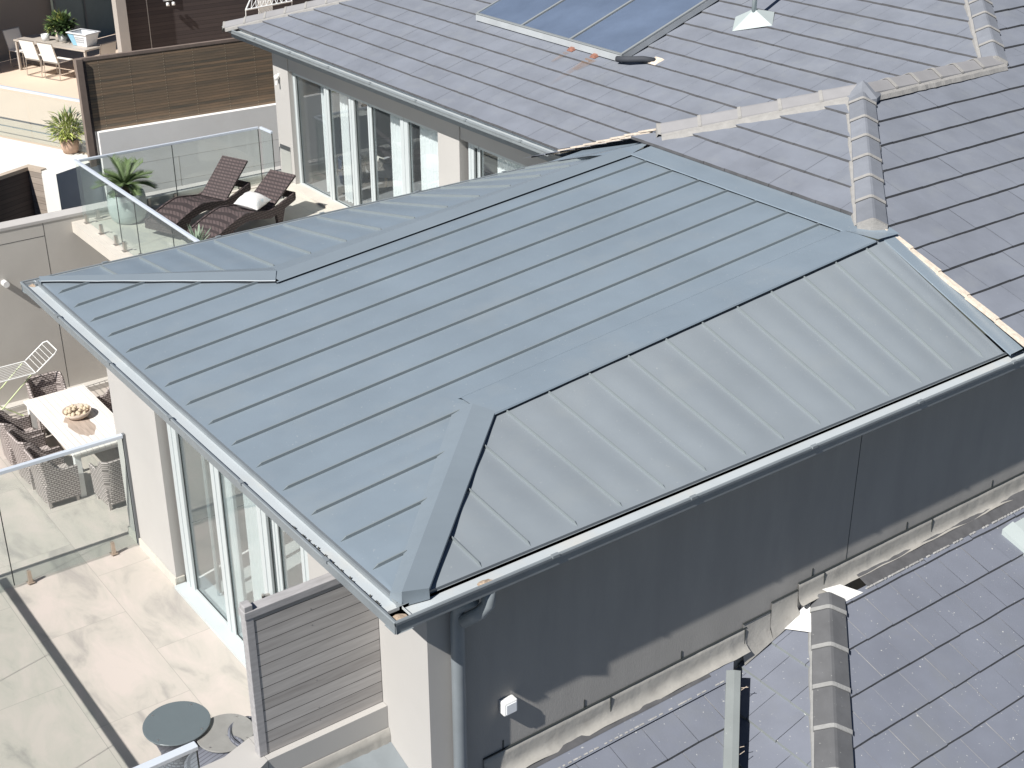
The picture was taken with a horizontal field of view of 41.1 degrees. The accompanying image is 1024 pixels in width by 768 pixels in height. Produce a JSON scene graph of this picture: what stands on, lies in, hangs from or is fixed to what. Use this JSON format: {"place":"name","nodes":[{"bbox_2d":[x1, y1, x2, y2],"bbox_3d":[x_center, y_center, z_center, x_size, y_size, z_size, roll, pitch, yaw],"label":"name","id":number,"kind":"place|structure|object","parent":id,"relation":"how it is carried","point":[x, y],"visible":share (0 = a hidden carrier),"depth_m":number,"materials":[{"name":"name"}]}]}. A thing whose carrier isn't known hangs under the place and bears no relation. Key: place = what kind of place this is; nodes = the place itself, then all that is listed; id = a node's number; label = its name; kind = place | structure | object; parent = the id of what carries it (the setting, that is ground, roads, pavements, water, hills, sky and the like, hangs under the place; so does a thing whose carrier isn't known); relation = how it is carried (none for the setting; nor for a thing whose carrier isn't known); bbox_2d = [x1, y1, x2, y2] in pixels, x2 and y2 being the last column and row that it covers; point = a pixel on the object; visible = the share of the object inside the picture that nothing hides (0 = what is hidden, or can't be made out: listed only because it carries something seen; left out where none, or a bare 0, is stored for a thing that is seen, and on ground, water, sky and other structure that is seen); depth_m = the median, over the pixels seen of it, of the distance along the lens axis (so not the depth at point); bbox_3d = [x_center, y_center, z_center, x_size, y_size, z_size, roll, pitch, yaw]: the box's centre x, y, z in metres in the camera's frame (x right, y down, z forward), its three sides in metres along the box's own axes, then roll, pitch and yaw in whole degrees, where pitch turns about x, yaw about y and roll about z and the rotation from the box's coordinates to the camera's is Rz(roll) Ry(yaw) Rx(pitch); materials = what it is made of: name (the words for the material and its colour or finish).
{"place":"outdoors","nodes":[
{"label":"outdoors","id":0,"kind":"place"},
{"bbox_2d":[0,137,88,173],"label":"neighbour slab","id":1,"kind":"structure","parent":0,"point":[14,154],"depth_m":27.14,"materials":[{"name":"white concrete"}]},
{"bbox_2d":[0,164,47,221],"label":"stairwell lining","id":2,"kind":"object","parent":1,"relation":"in","point":[22,193],"visible":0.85,"depth_m":26.47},
{"bbox_2d":[41,171,60,212],"bbox_3d":[-8.909,-2.165,27.199,0.160,4.240,0.367,-18,32,-32],"label":"slab edge","id":3,"kind":"object","parent":1,"relation":"attached to","point":[51,191],"visible":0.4,"depth_m":26.43,"materials":[{"name":"white concrete"}]},
{"bbox_2d":[40,104,84,153],"bbox_3d":[-8.842,-5.111,27.234,1.052,0.963,1.050,-18,32,-32],"label":"potted shrub","id":4,"kind":"object","parent":1,"relation":"on","point":[69,144],"visible":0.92,"depth_m":27.13,"materials":[{"name":"green plant"}]},
{"bbox_2d":[95,103,280,200],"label":"boundary wall","id":5,"kind":"structure","parent":1,"relation":"on","point":[197,161],"depth_m":27.83,"materials":[{"name":"white paint"}]},
{"bbox_2d":[56,162,104,209],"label":"slate wall","id":6,"kind":"structure","parent":5,"relation":"attached to","point":[75,184],"depth_m":26.73,"materials":[{"name":"grey stone"}]},
{"bbox_2d":[74,38,275,166],"bbox_3d":[-5.225,-6.150,28.272,7.420,2.108,0.140,-17,31,-30],"label":"slatted screen","id":7,"kind":"object","parent":5,"relation":"on","point":[129,88],"visible":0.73,"depth_m":27.16,"materials":[{"name":"brown wood"}]},
{"bbox_2d":[0,31,117,153],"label":"neighbour terrace","id":8,"kind":"structure","parent":0,"point":[24,110],"depth_m":31.24,"materials":[{"name":"beige tile"}]},
{"bbox_2d":[2,26,38,69],"bbox_3d":[-12.110,-8.298,33.721,0.612,0.900,0.519,14,30,27],"label":"sling chair","id":9,"kind":"object","parent":8,"relation":"on","point":[10,34],"visible":0.68,"depth_m":33.68,"materials":[{"name":"white fabric"}]},
{"bbox_2d":[18,39,57,77],"bbox_3d":[-11.424,-7.897,32.915,0.519,0.900,0.612,14,30,27],"label":"sling chair","id":10,"kind":"object","parent":8,"relation":"on","point":[29,49],"visible":0.96,"depth_m":32.68,"materials":[{"name":"white fabric"}]},
{"bbox_2d":[0,85,84,141],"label":"glass balustrade","id":11,"kind":"object","parent":8,"relation":"on","point":[40,93],"visible":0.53,"depth_m":27.37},
{"bbox_2d":[36,41,75,80],"bbox_3d":[-10.896,-7.761,32.642,0.519,0.900,0.612,14,30,27],"label":"sling chair","id":12,"kind":"object","parent":8,"relation":"on","point":[47,52],"visible":0.99,"depth_m":32.43,"materials":[{"name":"white fabric"}]},
{"bbox_2d":[13,34,99,69],"bbox_3d":[-10.920,-7.922,33.139,2.400,0.750,0.720,14,30,27],"label":"outdoor table","id":13,"kind":"object","parent":8,"relation":"on","point":[56,43],"visible":0.56,"depth_m":32.92,"materials":[{"name":"beige wood"}]},
{"bbox_2d":[41,33,49,40],"bbox_3d":[-11.297,-8.395,33.069,0.200,0.160,0.200,-18,32,-32],"label":"pot","id":14,"kind":"object","parent":13,"relation":"on","point":[45,37],"visible":0.98,"depth_m":33.01,"materials":[{"name":"white ceramic"}]},
{"bbox_2d":[42,9,77,41],"bbox_3d":[-10.861,-8.660,32.862,0.888,0.817,0.905,-18,32,-32],"label":"potted plant","id":15,"kind":"object","parent":13,"relation":"on","point":[61,22],"visible":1,"depth_m":32.74,"materials":[{"name":"green plant"}]},
{"bbox_2d":[66,28,100,46],"bbox_3d":[-10.216,-8.252,32.595,0.660,0.315,0.480,14,30,27],"label":"laundry basket","id":16,"kind":"object","parent":13,"relation":"on","point":[83,37],"visible":1,"depth_m":32.49,"materials":[{"name":"white plastic"}]},
{"bbox_2d":[99,40,115,54],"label":"sling chair","id":17,"kind":"object","parent":8,"relation":"on","point":[108,48],"visible":0.33,"depth_m":32.31,"materials":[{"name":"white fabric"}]},
{"bbox_2d":[0,0,312,61],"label":"neighbour building","id":18,"kind":"structure","parent":8,"relation":"on","point":[133,25],"depth_m":32.44,"materials":[{"name":"brown"}]},
{"bbox_2d":[53,0,115,38],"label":"glass door","id":19,"kind":"structure","parent":18,"relation":"in","point":[100,17],"depth_m":36.35,"materials":[{"name":"clear glass"}]},
{"bbox_2d":[245,0,292,15],"bbox_3d":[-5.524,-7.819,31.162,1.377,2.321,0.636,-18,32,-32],"label":"clothes airer","id":20,"kind":"object","parent":8,"relation":"on","point":[264,6],"visible":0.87,"depth_m":30.61,"materials":[{"name":"white paint"}]},
{"bbox_2d":[0,387,250,767],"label":"paved terrace","id":21,"kind":"structure","parent":0,"point":[104,653],"depth_m":18.32,"materials":[{"name":"beige tile"}]},
{"bbox_2d":[0,410,41,464],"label":"wicker chair","id":22,"kind":"object","parent":21,"relation":"on","point":[23,424],"visible":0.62,"depth_m":22.41,"materials":[{"name":"brown wicker"}]},
{"bbox_2d":[0,341,56,415],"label":"drying rack","id":23,"kind":"object","parent":21,"relation":"on","point":[9,379],"visible":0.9,"depth_m":23.51,"materials":[{"name":"white paint"}]},
{"bbox_2d":[6,428,59,489],"bbox_3d":[-7.666,1.146,21.947,0.630,0.898,0.633,-20,33,-34],"label":"wicker chair","id":24,"kind":"object","parent":21,"relation":"on","point":[19,440],"visible":0.62,"depth_m":21.81,"materials":[{"name":"wicker"}]},
{"bbox_2d":[24,371,66,435],"bbox_3d":[-7.964,0.337,23.570,0.633,0.898,0.629,-17,31,-30],"label":"wicker chair","id":25,"kind":"object","parent":21,"relation":"on","point":[39,385],"visible":0.3,"depth_m":23.62,"materials":[{"name":"brown wicker"}]},
{"bbox_2d":[23,446,80,508],"bbox_3d":[-7.211,1.405,21.425,0.630,0.898,0.633,-18,32,-32],"label":"wicker chair","id":26,"kind":"object","parent":21,"relation":"on","point":[56,480],"visible":0.88,"depth_m":21.27,"materials":[{"name":"wicker"}]},
{"bbox_2d":[0,433,139,585],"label":"glass balustrade","id":27,"kind":"object","parent":21,"relation":"on","point":[58,455],"visible":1,"depth_m":19.38,"materials":[{"name":"metal"}]},
{"bbox_2d":[23,385,117,497],"bbox_3d":[-7.092,0.915,22.516,1.040,0.801,2.300,-18,32,-32],"label":"dining table","id":28,"kind":"object","parent":21,"relation":"on","point":[96,423],"visible":0.69,"depth_m":22.23,"materials":[{"name":"white paint"}]},
{"bbox_2d":[62,403,90,419],"bbox_3d":[-7.120,0.478,22.358,0.470,0.120,0.470,-18,32,-32],"label":"wooden bowl","id":29,"kind":"object","parent":28,"relation":"on","point":[79,417],"visible":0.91,"depth_m":22.31,"materials":[{"name":"wood"}]},
{"bbox_2d":[97,388,112,412],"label":"wicker chair","id":30,"kind":"object","parent":21,"relation":"on","point":[105,399],"visible":0.09,"depth_m":23.45,"materials":[{"name":"wicker"}]},
{"bbox_2d":[89,458,125,510],"bbox_3d":[-6.181,1.428,21.376,0.633,0.898,0.630,-20,33,-34],"label":"wicker chair","id":31,"kind":"object","parent":21,"relation":"on","point":[108,483],"visible":0.48,"depth_m":21.14,"materials":[{"name":"wicker"}]},
{"bbox_2d":[0,166,280,413],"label":"party wall","id":32,"kind":"structure","parent":21,"relation":"on","point":[37,246],"depth_m":24.04,"materials":[{"name":"beige paint"}]},
{"bbox_2d":[1,280,9,287],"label":"wall lamp","id":33,"kind":"object","parent":32,"relation":"attached to","point":[5,283],"visible":1,"depth_m":23.40,"materials":[{"name":"white paint"}]},
{"bbox_2d":[133,741,199,767],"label":"glass balustrade","id":34,"kind":"object","parent":21,"relation":"on","point":[173,755],"visible":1,"depth_m":13.58,"materials":[{"name":"metal"}]},
{"bbox_2d":[142,701,210,767],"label":"side table","id":35,"kind":"object","parent":21,"relation":"on","point":[168,727],"visible":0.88,"depth_m":15.71,"materials":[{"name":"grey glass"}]},
{"bbox_2d":[184,735,243,767],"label":"pod chair","id":36,"kind":"object","parent":21,"relation":"on","point":[205,758],"visible":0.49,"depth_m":15.34,"materials":[{"name":"white wicker"}]},
{"bbox_2d":[197,713,252,753],"bbox_3d":[-3.284,4.301,15.803,0.660,0.701,0.660,-18,32,-32],"label":"side table","id":37,"kind":"object","parent":21,"relation":"on","point":[214,738],"visible":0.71,"depth_m":15.64,"materials":[{"name":"white stone"}]},
{"bbox_2d":[228,716,253,746],"bbox_3d":[-2.896,4.245,15.821,0.760,0.705,0.710,18,32,32],"label":"pod chair","id":38,"kind":"object","parent":21,"relation":"on","point":[234,741],"visible":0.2,"depth_m":15.55,"materials":[{"name":"grey wicker"}]},
{"bbox_2d":[20,0,1023,767],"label":"house","id":39,"kind":"structure","parent":21,"relation":"on","point":[626,374],"depth_m":12.69,"materials":[{"name":"metal"}]},
{"bbox_2d":[201,455,221,595],"bbox_3d":[-4.124,1.539,18.535,0.044,3.170,0.086,3,27,7],"label":"curtain","id":40,"kind":"object","parent":39,"relation":"hanging from","point":[211,523],"visible":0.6,"depth_m":18.72,"materials":[{"name":"white fabric"}]},
{"bbox_2d":[224,476,246,607],"bbox_3d":[-3.769,1.722,18.167,0.079,3.170,0.550,-18,32,-32],"label":"curtain","id":41,"kind":"object","parent":39,"relation":"hanging from","point":[235,538],"visible":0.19,"depth_m":18.20,"materials":[{"name":"white fabric"}]},
{"bbox_2d":[166,423,308,667],"bbox_3d":[-2.748,2.595,16.389,0.252,3.249,6.550,-18,32,-32],"label":"sliding door","id":42,"kind":"structure","parent":39,"relation":"in","point":[271,537],"depth_m":18.12,"materials":[{"name":"white metal"}]},
{"bbox_2d":[243,494,264,600],"bbox_3d":[-3.160,2.090,17.429,0.069,3.170,1.000,-18,32,-32],"label":"curtain","id":43,"kind":"object","parent":39,"relation":"hanging from","point":[250,510],"visible":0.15,"depth_m":17.70,"materials":[{"name":"white fabric"}]},
{"bbox_2d":[274,74,279,84],"bbox_3d":[-4.297,-5.561,24.942,0.103,0.197,0.101,-18,32,-32],"label":"security light","id":44,"kind":"object","parent":39,"relation":"attached to","point":[277,76],"visible":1,"depth_m":24.90,"materials":[{"name":"white paint"}]},
{"bbox_2d":[201,701,390,767],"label":"boundary wall","id":45,"kind":"structure","parent":39,"relation":"attached to","point":[349,738],"depth_m":10.17,"materials":[{"name":"beige paint"}]},
{"bbox_2d":[238,573,382,756],"bbox_3d":[-1.431,1.962,9.889,1.045,1.318,0.095,-18,32,-32],"label":"privacy screen","id":46,"kind":"object","parent":45,"relation":"on","point":[312,654],"visible":0.84,"depth_m":9.83,"materials":[{"name":"wood"}]},
{"bbox_2d":[321,86,329,191],"bbox_3d":[-3.309,-4.476,24.728,0.089,2.130,0.400,-18,32,-32],"label":"curtain","id":47,"kind":"object","parent":39,"relation":"hanging from","point":[325,138],"visible":0.21,"depth_m":24.82,"materials":[{"name":"white fabric"}]},
{"bbox_2d":[339,94,353,202],"bbox_3d":[-2.949,-4.274,24.321,0.089,2.130,0.300,-18,32,-32],"label":"curtain","id":48,"kind":"object","parent":39,"relation":"hanging from","point":[345,132],"visible":0.8,"depth_m":24.31,"materials":[{"name":"white fabric"}]},
{"bbox_2d":[336,154,365,184],"bbox_3d":[-3.028,-4.025,25.671,0.560,0.480,0.520,-18,32,-32],"label":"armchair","id":49,"kind":"object","parent":39,"relation":"on","point":[340,168],"visible":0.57,"depth_m":25.56,"materials":[{"name":"metal"}]},
{"bbox_2d":[288,72,437,210],"bbox_3d":[-1.590,-3.188,22.136,0.332,2.168,8.600,-18,32,-32],"label":"sliding door","id":50,"kind":"structure","parent":39,"relation":"in","point":[331,202],"depth_m":23.83,"materials":[{"name":"white metal"}]},
{"bbox_2d":[366,124,416,186],"bbox_3d":[-2.265,-4.318,25.750,0.996,0.988,1.039,-18,32,-32],"label":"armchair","id":51,"kind":"object","parent":39,"relation":"in","point":[384,149],"visible":0.45,"depth_m":25.57,"materials":[{"name":"wood"}]},
{"bbox_2d":[365,150,391,169],"bbox_3d":[-2.359,-4.252,25.734,0.720,0.270,0.600,-18,32,-32],"label":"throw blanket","id":52,"kind":"object","parent":51,"relation":"on","point":[380,158],"visible":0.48,"depth_m":25.67,"materials":[{"name":"white fabric"}]},
{"bbox_2d":[390,114,402,196],"bbox_3d":[-1.849,-3.572,22.911,0.059,2.130,0.600,-18,32,-32],"label":"curtain","id":53,"kind":"object","parent":39,"relation":"hanging from","point":[396,155],"visible":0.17,"depth_m":22.90,"materials":[{"name":"white fabric"}]},
{"bbox_2d":[420,127,438,189],"bbox_3d":[-1.196,-3.178,22.118,0.050,2.130,1.000,-18,32,-32],"label":"curtain","id":54,"kind":"object","parent":39,"relation":"hanging from","point":[429,158],"visible":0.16,"depth_m":22.10,"materials":[{"name":"white fabric"}]},
{"bbox_2d":[484,155,497,175],"bbox_3d":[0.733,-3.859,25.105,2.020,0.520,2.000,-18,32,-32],"label":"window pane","id":55,"kind":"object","parent":39,"relation":"on","point":[490,164],"depth_m":24.95,"materials":[{"name":"clear glass"}]},
{"bbox_2d":[468,142,526,179],"bbox_3d":[0.274,-2.169,20.056,0.084,2.180,3.060,-18,32,-32],"label":"window","id":56,"kind":"structure","parent":39,"relation":"in","point":[475,153],"depth_m":20.64,"materials":[{"name":"white glass"}]},
{"bbox_2d":[499,695,516,715],"bbox_3d":[-0.026,2.414,10.247,0.125,0.120,0.081,-18,32,-32],"label":"wall light","id":57,"kind":"object","parent":39,"relation":"attached to","point":[507,705],"visible":1,"depth_m":10.21,"materials":[{"name":"white paint"}]},
{"bbox_2d":[498,157,522,172],"bbox_3d":[0.466,-2.175,20.101,0.032,2.130,2.300,-18,32,-32],"label":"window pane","id":58,"kind":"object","parent":39,"relation":"hanging from","point":[504,165],"depth_m":20.40,"materials":[{"name":"glass"}]},
{"bbox_2d":[476,0,716,64],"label":"solar panel","id":59,"kind":"object","parent":39,"relation":"on","point":[620,30],"visible":1,"depth_m":20.34,"materials":[{"name":"blue glass"}]},
{"bbox_2d":[732,0,773,30],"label":"roof vent","id":60,"kind":"object","parent":39,"relation":"on","point":[754,17],"visible":1,"depth_m":19.12,"materials":[{"name":"white metal"}]},
{"bbox_2d":[97,188,329,253],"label":"terrace floor","id":61,"kind":"structure","parent":0,"point":[300,206],"depth_m":23.61,"materials":[{"name":"beige tile"}]},
{"bbox_2d":[107,187,146,224],"bbox_3d":[-6.706,-3.098,23.821,0.670,0.520,0.670,-18,32,-32],"label":"planter","id":62,"kind":"object","parent":61,"relation":"on","point":[126,210],"visible":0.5,"depth_m":23.59,"materials":[{"name":"ceramic"}]},
{"bbox_2d":[90,154,158,198],"bbox_3d":[-6.722,-3.561,23.547,1.162,0.693,1.155,-18,32,-32],"label":"cycad palm","id":63,"kind":"object","parent":62,"relation":"on","point":[126,175],"visible":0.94,"depth_m":23.61,"materials":[{"name":"green plant"}]},
{"bbox_2d":[72,183,259,260],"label":"terrace kerb","id":64,"kind":"structure","parent":61,"relation":"on","point":[103,245],"depth_m":23.20,"materials":[{"name":"concrete"}]},
{"bbox_2d":[73,159,199,254],"bbox_3d":[-5.961,-2.435,21.781,0.100,1.108,5.141,-18,32,-32],"label":"glass balustrade","id":65,"kind":"object","parent":64,"relation":"on","point":[142,205],"visible":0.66,"depth_m":21.96,"materials":[{"name":"metal"}]},
{"bbox_2d":[78,126,274,219],"bbox_3d":[-5.901,-3.738,24.395,3.485,1.108,0.471,-18,32,-32],"label":"glass balustrade","id":66,"kind":"object","parent":64,"relation":"on","point":[98,217],"visible":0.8,"depth_m":24.40,"materials":[{"name":"metal"}]},
{"bbox_2d":[182,224,210,243],"bbox_3d":[-5.094,-2.260,21.996,0.459,0.644,0.632,4,27,8],"label":"agave plant","id":67,"kind":"object","parent":61,"relation":"on","point":[198,233],"visible":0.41,"depth_m":21.99,"materials":[{"name":"green plant"}]},
{"bbox_2d":[144,155,250,236],"bbox_3d":[-5.436,-3.245,23.698,0.657,0.889,1.999,15,30,28],"label":"sun lounger","id":68,"kind":"object","parent":61,"relation":"on","point":[182,212],"visible":0.9,"depth_m":23.86,"materials":[{"name":"brown wicker"}]},
{"bbox_2d":[187,169,295,239],"bbox_3d":[-4.565,-2.978,23.282,0.657,0.781,2.056,16,31,30],"label":"sun lounger","id":69,"kind":"object","parent":61,"relation":"on","point":[273,185],"visible":0.84,"depth_m":23.30,"materials":[{"name":"brown wicker"}]},
{"bbox_2d":[234,191,270,210],"bbox_3d":[-4.431,-3.129,23.290,0.500,0.258,0.400,17,41,23],"label":"cushion","id":70,"kind":"object","parent":69,"relation":"on","point":[251,200],"visible":1,"depth_m":23.18,"materials":[{"name":"white fabric"}]},
{"bbox_2d":[50,0,1003,522],"bbox_3d":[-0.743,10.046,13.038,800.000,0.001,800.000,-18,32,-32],"label":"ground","id":71,"kind":"structure","parent":0,"point":[866,236],"depth_m":37.58,"materials":[{"name":"beige"}]},
{"bbox_2d":[337,471,1023,767],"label":"neighbour house","id":72,"kind":"structure","parent":0,"point":[910,654],"depth_m":11.69,"materials":[{"name":"tile"}]},
{"bbox_2d":[1002,518,1023,552],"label":"skylight","id":73,"kind":"object","parent":72,"relation":"on","point":[1013,532],"visible":1,"depth_m":13.31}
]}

